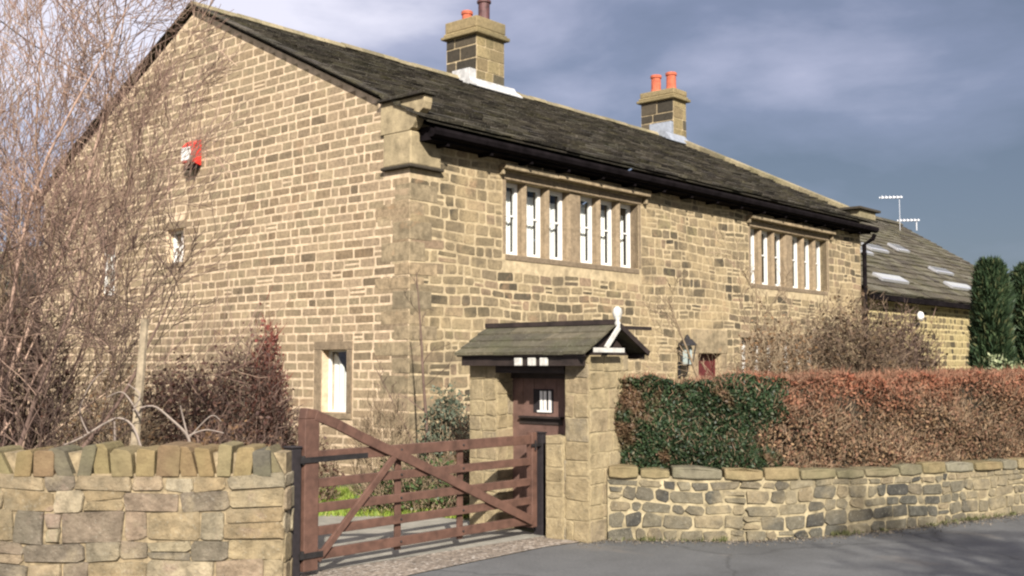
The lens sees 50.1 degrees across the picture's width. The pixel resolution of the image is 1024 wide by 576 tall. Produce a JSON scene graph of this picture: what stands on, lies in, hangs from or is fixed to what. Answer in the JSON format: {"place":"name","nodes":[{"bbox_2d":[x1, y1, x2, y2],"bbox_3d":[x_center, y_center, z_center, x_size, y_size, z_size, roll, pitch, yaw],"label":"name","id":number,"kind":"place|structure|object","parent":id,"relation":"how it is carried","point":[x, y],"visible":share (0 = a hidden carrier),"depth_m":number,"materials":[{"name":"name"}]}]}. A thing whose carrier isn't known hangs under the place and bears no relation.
{"place":"outdoors","nodes":[
{"label":"outdoors","id":0,"kind":"place"},
{"bbox_2d":[0,245,42,440],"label":"wing","id":1,"kind":"structure","parent":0,"point":[7,283],"depth_m":26.42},
{"bbox_2d":[0,438,578,575],"bbox_3d":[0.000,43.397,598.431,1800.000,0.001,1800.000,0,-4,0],"label":"ground","id":2,"kind":"structure","parent":0,"point":[531,530],"depth_m":11.50,"materials":[{"name":"soil"}]},
{"bbox_2d":[0,271,92,449],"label":"dark shrub","id":3,"kind":"object","parent":2,"relation":"on","point":[24,412],"visible":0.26,"depth_m":11.64,"materials":[{"name":"brown plant"}]},
{"bbox_2d":[0,41,179,441],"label":"bare tree","id":4,"kind":"object","parent":2,"relation":"on","point":[20,308],"visible":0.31,"depth_m":12.53,"materials":[{"name":"brown plant"}]},
{"bbox_2d":[0,171,218,449],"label":"bare tree","id":5,"kind":"object","parent":2,"relation":"on","point":[39,386],"visible":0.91,"depth_m":10.18,"materials":[{"name":"plant"}]},
{"bbox_2d":[46,341,172,446],"bbox_3d":[-4.201,1.532,11.521,1.250,2.119,1.281,0,-4,0],"label":"dark shrub","id":6,"kind":"object","parent":2,"relation":"on","point":[143,427],"visible":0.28,"depth_m":11.41,"materials":[{"name":"brown plant"}]},
{"bbox_2d":[0,0,278,449],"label":"bare tree","id":7,"kind":"object","parent":2,"relation":"on","point":[124,127],"visible":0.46,"depth_m":12.87,"materials":[{"name":"plant"}]},
{"bbox_2d":[130,319,148,445],"bbox_3d":[-3.341,1.349,9.680,0.222,2.158,0.088,0,-4,0],"label":"stake","id":8,"kind":"object","parent":2,"relation":"on","point":[140,372],"visible":0.55,"depth_m":9.69,"materials":[{"name":"brown wood"}]},
{"bbox_2d":[64,368,222,445],"bbox_3d":[-3.201,1.555,9.515,1.392,1.721,0.058,0,-4,0],"label":"rose bush","id":9,"kind":"object","parent":2,"relation":"on","point":[185,431],"visible":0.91,"depth_m":9.54,"materials":[{"name":"beige plant"}]},
{"bbox_2d":[0,0,290,448],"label":"bare tree","id":10,"kind":"object","parent":2,"relation":"on","point":[26,226],"visible":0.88,"depth_m":11.14,"materials":[{"name":"plant"}]},
{"bbox_2d":[0,441,293,575],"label":"garden wall","id":11,"kind":"structure","parent":2,"relation":"on","point":[176,508],"depth_m":8.58,"materials":[{"name":"stone"}]},
{"bbox_2d":[107,340,254,445],"bbox_3d":[-3.777,1.634,12.517,1.638,2.131,1.428,0,-4,0],"label":"dark shrub","id":12,"kind":"object","parent":2,"relation":"on","point":[175,387],"visible":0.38,"depth_m":12.29,"materials":[{"name":"brown plant"}]},
{"bbox_2d":[170,415,284,449],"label":"shrub","id":13,"kind":"object","parent":2,"relation":"on","point":[206,439],"visible":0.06,"depth_m":10.55,"materials":[{"name":"brown plant"}]},
{"bbox_2d":[182,313,305,448],"bbox_3d":[-3.184,1.488,13.145,1.484,2.428,1.365,0,-4,0],"label":"dark shrub","id":14,"kind":"object","parent":2,"relation":"on","point":[231,385],"visible":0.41,"depth_m":12.93,"materials":[{"name":"brown plant"}]},
{"bbox_2d":[242,286,294,445],"bbox_3d":[-3.021,1.356,13.541,0.697,2.873,0.774,0,-4,0],"label":"red shrub","id":15,"kind":"object","parent":2,"relation":"on","point":[272,336],"visible":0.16,"depth_m":13.43,"materials":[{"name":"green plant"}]},
{"bbox_2d":[288,424,346,501],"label":"shrub","id":16,"kind":"object","parent":2,"relation":"on","point":[324,466],"visible":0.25,"depth_m":13.66,"materials":[{"name":"brown plant"}]},
{"bbox_2d":[345,375,416,494],"bbox_3d":[-1.714,1.918,14.499,1.086,1.694,0.855,0,-4,0],"label":"shrub","id":17,"kind":"object","parent":2,"relation":"on","point":[379,421],"visible":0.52,"depth_m":14.45,"materials":[{"name":"brown plant"}]},
{"bbox_2d":[353,451,469,515],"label":"brown shrub","id":18,"kind":"object","parent":2,"relation":"on","point":[381,488],"visible":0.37,"depth_m":12.73,"materials":[{"name":"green plant"}]},
{"bbox_2d":[372,269,453,486],"bbox_3d":[-1.306,1.263,15.048,1.180,3.069,0.717,-2,-4,21],"label":"sapling","id":19,"kind":"object","parent":2,"relation":"on","point":[423,382],"visible":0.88,"depth_m":15.02,"materials":[{"name":"brown plant"}]},
{"bbox_2d":[300,536,579,575],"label":"gravel apron","id":20,"kind":"object","parent":2,"relation":"on","point":[406,566],"visible":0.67,"depth_m":9.73,"materials":[{"name":"beige gravel"}]},
{"bbox_2d":[283,446,302,575],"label":"gate post","id":21,"kind":"object","parent":20,"relation":"on","point":[296,457],"visible":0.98,"depth_m":8.91,"materials":[{"name":"black metal"}]},
{"bbox_2d":[298,408,541,571],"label":"field gate","id":22,"kind":"structure","parent":21,"relation":"attached to","point":[311,555],"depth_m":9.77,"materials":[{"name":"brown wood"}]},
{"bbox_2d":[413,382,469,486],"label":"grey shrub","id":23,"kind":"object","parent":2,"relation":"on","point":[448,417],"visible":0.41,"depth_m":14.99,"materials":[{"name":"green plant"}]},
{"bbox_2d":[437,411,469,504],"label":"brown shrub","id":24,"kind":"object","parent":2,"relation":"on","point":[460,437],"visible":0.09,"depth_m":13.20,"materials":[{"name":"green plant"}]},
{"bbox_2d":[34,0,880,481],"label":"house","id":25,"kind":"structure","parent":2,"relation":"on","point":[462,182],"depth_m":19.65,"materials":[{"name":"stone"}]},
{"bbox_2d":[0,21,132,87],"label":"overhead wire","id":26,"kind":"object","parent":25,"relation":"attached to","point":[46,53],"visible":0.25,"depth_m":16.83,"materials":[{"name":"black metal"}]},
{"bbox_2d":[97,234,117,299],"bbox_3d":[-8.275,-0.408,22.658,0.880,1.340,0.298,-3,-5,41],"label":"window","id":27,"kind":"structure","parent":25,"relation":"in","point":[115,234],"depth_m":22.85,"materials":[{"name":"white paint"}]},
{"bbox_2d":[163,220,186,267],"bbox_3d":[-6.346,-0.825,20.985,0.780,0.880,0.298,-3,-5,41],"label":"window","id":28,"kind":"structure","parent":25,"relation":"in","point":[175,239],"depth_m":21.02,"materials":[{"name":"white paint"}]},
{"bbox_2d":[181,140,201,170],"bbox_3d":[-5.990,-2.486,20.459,0.360,0.540,0.212,-3,-5,41],"label":"alarm box","id":29,"kind":"object","parent":25,"relation":"attached to","point":[198,163],"visible":0.49,"depth_m":20.38,"materials":[{"name":"red plastic"}]},
{"bbox_2d":[313,341,352,419],"bbox_3d":[-2.782,1.483,17.707,0.960,1.240,0.322,-3,-5,41],"label":"window","id":30,"kind":"structure","parent":25,"relation":"in","point":[342,393],"depth_m":17.80,"materials":[{"name":"white paint"}]},
{"bbox_2d":[499,163,650,273],"bbox_3d":[1.099,-1.153,19.795,0.554,1.588,4.226,-3,-5,41],"label":"window","id":31,"kind":"structure","parent":25,"relation":"in","point":[570,222],"depth_m":19.68,"materials":[{"name":"white paint"}]},
{"bbox_2d":[678,335,696,377],"bbox_3d":[3.492,1.362,21.871,0.389,0.860,0.370,-1,-4,19],"label":"wall lantern","id":32,"kind":"object","parent":25,"relation":"attached to","point":[689,342],"depth_m":21.84,"materials":[{"name":"black metal"}]},
{"bbox_2d":[698,354,714,379],"bbox_3d":[3.991,2.365,22.954,0.130,1.968,0.916,-3,-5,41],"label":"door","id":33,"kind":"structure","parent":25,"relation":"in","point":[706,360],"depth_m":23.13,"materials":[{"name":"red paint"}]},
{"bbox_2d":[740,332,817,374],"bbox_3d":[6.141,1.762,25.353,0.263,1.405,3.830,-3,-5,41],"label":"window","id":34,"kind":"structure","parent":25,"relation":"in","point":[743,334],"depth_m":24.78,"materials":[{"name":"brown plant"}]},
{"bbox_2d":[746,215,835,295],"bbox_3d":[6.561,-0.709,25.882,0.423,1.609,4.206,-3,-5,41],"label":"window","id":35,"kind":"structure","parent":25,"relation":"in","point":[783,241],"depth_m":25.82,"materials":[{"name":"white paint"}]},
{"bbox_2d":[454,306,651,542],"bbox_3d":[0.418,1.389,11.529,1.820,2.330,1.089,-3,-5,41],"label":"gateway","id":36,"kind":"object","parent":2,"relation":"on","point":[558,382],"visible":0.81,"depth_m":11.15,"materials":[{"name":"stone"}]},
{"bbox_2d":[513,378,564,527],"bbox_3d":[0.344,1.714,11.449,0.916,1.610,0.090,-3,-5,41],"label":"door","id":37,"kind":"structure","parent":36,"relation":"in","point":[538,404],"depth_m":11.59,"materials":[{"name":"brown wood"}]},
{"bbox_2d":[613,369,790,473],"bbox_3d":[1.884,1.381,11.343,1.991,1.130,0.931,0,-4,0],"label":"green hedge","id":38,"kind":"object","parent":2,"relation":"on","point":[665,423],"visible":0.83,"depth_m":11.08,"materials":[{"name":"green plant"}]},
{"bbox_2d":[631,224,848,378],"bbox_3d":[3.277,0.965,15.379,3.017,3.731,2.480,2,-4,-23],"label":"wall tree","id":39,"kind":"object","parent":2,"relation":"on","point":[740,301],"visible":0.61,"depth_m":15.34,"materials":[{"name":"brown plant"}]},
{"bbox_2d":[726,293,825,376],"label":"twiggy shrub","id":40,"kind":"object","parent":2,"relation":"on","point":[779,363],"visible":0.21,"depth_m":14.64,"materials":[{"name":"brown plant"}]},
{"bbox_2d":[609,510,1016,541],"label":"weeds","id":41,"kind":"object","parent":2,"relation":"on","point":[847,532],"visible":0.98,"depth_m":11.20,"materials":[{"name":"green plant"}]},
{"bbox_2d":[607,456,1023,541],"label":"boundary wall","id":42,"kind":"structure","parent":2,"relation":"on","point":[678,502],"depth_m":11.01,"materials":[{"name":"stone"}]},
{"bbox_2d":[772,286,927,374],"bbox_3d":[4.847,1.430,15.719,2.323,3.066,1.814,0,-4,0],"label":"twiggy shrub","id":43,"kind":"object","parent":2,"relation":"on","point":[867,344],"visible":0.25,"depth_m":15.41,"materials":[{"name":"brown plant"}]},
{"bbox_2d":[728,363,1023,468],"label":"red hedge","id":44,"kind":"object","parent":2,"relation":"on","point":[839,419],"visible":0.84,"depth_m":11.93,"materials":[{"name":"brown plant"}]},
{"bbox_2d":[859,296,947,373],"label":"twiggy shrub","id":45,"kind":"object","parent":2,"relation":"on","point":[915,348],"visible":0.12,"depth_m":16.60,"materials":[{"name":"brown plant"}]},
{"bbox_2d":[860,216,974,372],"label":"stone outbuilding","id":46,"kind":"structure","parent":2,"relation":"on","point":[915,270],"depth_m":34.01,"materials":[{"name":"stone"}]},
{"bbox_2d":[879,196,901,216],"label":"television aerial","id":47,"kind":"object","parent":46,"relation":"attached to","point":[898,197],"visible":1,"depth_m":42.31,"materials":[{"name":"metal"}]},
{"bbox_2d":[897,219,919,229],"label":"television aerial","id":48,"kind":"object","parent":46,"relation":"attached to","point":[915,220],"visible":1,"depth_m":42.24,"materials":[{"name":"metal"}]},
{"bbox_2d":[917,311,923,325],"bbox_3d":[11.714,0.870,31.416,0.190,0.406,0.300,-3,-5,41],"label":"flood lamp","id":49,"kind":"object","parent":46,"relation":"attached to","point":[920,314],"visible":0.91,"depth_m":31.35,"materials":[{"name":"white paint"}]},
{"bbox_2d":[965,254,1019,371],"bbox_3d":[9.630,1.294,21.953,1.085,3.966,1.085,0,-4,0],"label":"conifer","id":50,"kind":"object","parent":2,"relation":"on","point":[991,329],"visible":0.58,"depth_m":21.79,"materials":[{"name":"green plant"}]},
{"bbox_2d":[978,353,1023,370],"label":"pale shrub","id":51,"kind":"object","parent":2,"relation":"on","point":[995,360],"depth_m":15.65,"materials":[{"name":"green plant"}]},
{"bbox_2d":[1009,261,1023,367],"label":"conifer","id":52,"kind":"object","parent":2,"relation":"on","point":[1017,275],"visible":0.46,"depth_m":23.30,"materials":[{"name":"green plant"}]},
{"bbox_2d":[318,485,469,517],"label":"grass","id":53,"kind":"structure","parent":0,"point":[346,493],"depth_m":12.89,"materials":[{"name":"green plant"}]},
{"bbox_2d":[300,513,544,573],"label":"driveway","id":54,"kind":"structure","parent":0,"point":[435,546],"depth_m":10.91,"materials":[{"name":"concrete"}]},
{"bbox_2d":[534,431,546,535],"bbox_3d":[0.287,2.009,11.265,0.132,1.055,0.077,-3,-5,41],"label":"closing post","id":55,"kind":"object","parent":54,"relation":"on","point":[540,529],"visible":0.79,"depth_m":11.22,"materials":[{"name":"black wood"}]},
{"bbox_2d":[0,0,1023,277],"label":"sky","id":56,"kind":"structure","parent":0,"point":[850,103],"materials":[{"name":"grey"}]},
{"bbox_2d":[410,514,1023,575],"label":"road","id":57,"kind":"structure","parent":0,"point":[995,548],"depth_m":9.92,"materials":[{"name":"grey asphalt"}]},
{"bbox_2d":[577,512,1023,547],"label":"road grit","id":58,"kind":"object","parent":57,"relation":"on","point":[830,536],"visible":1,"depth_m":11.01,"materials":[{"name":"grey gravel"}]}
]}

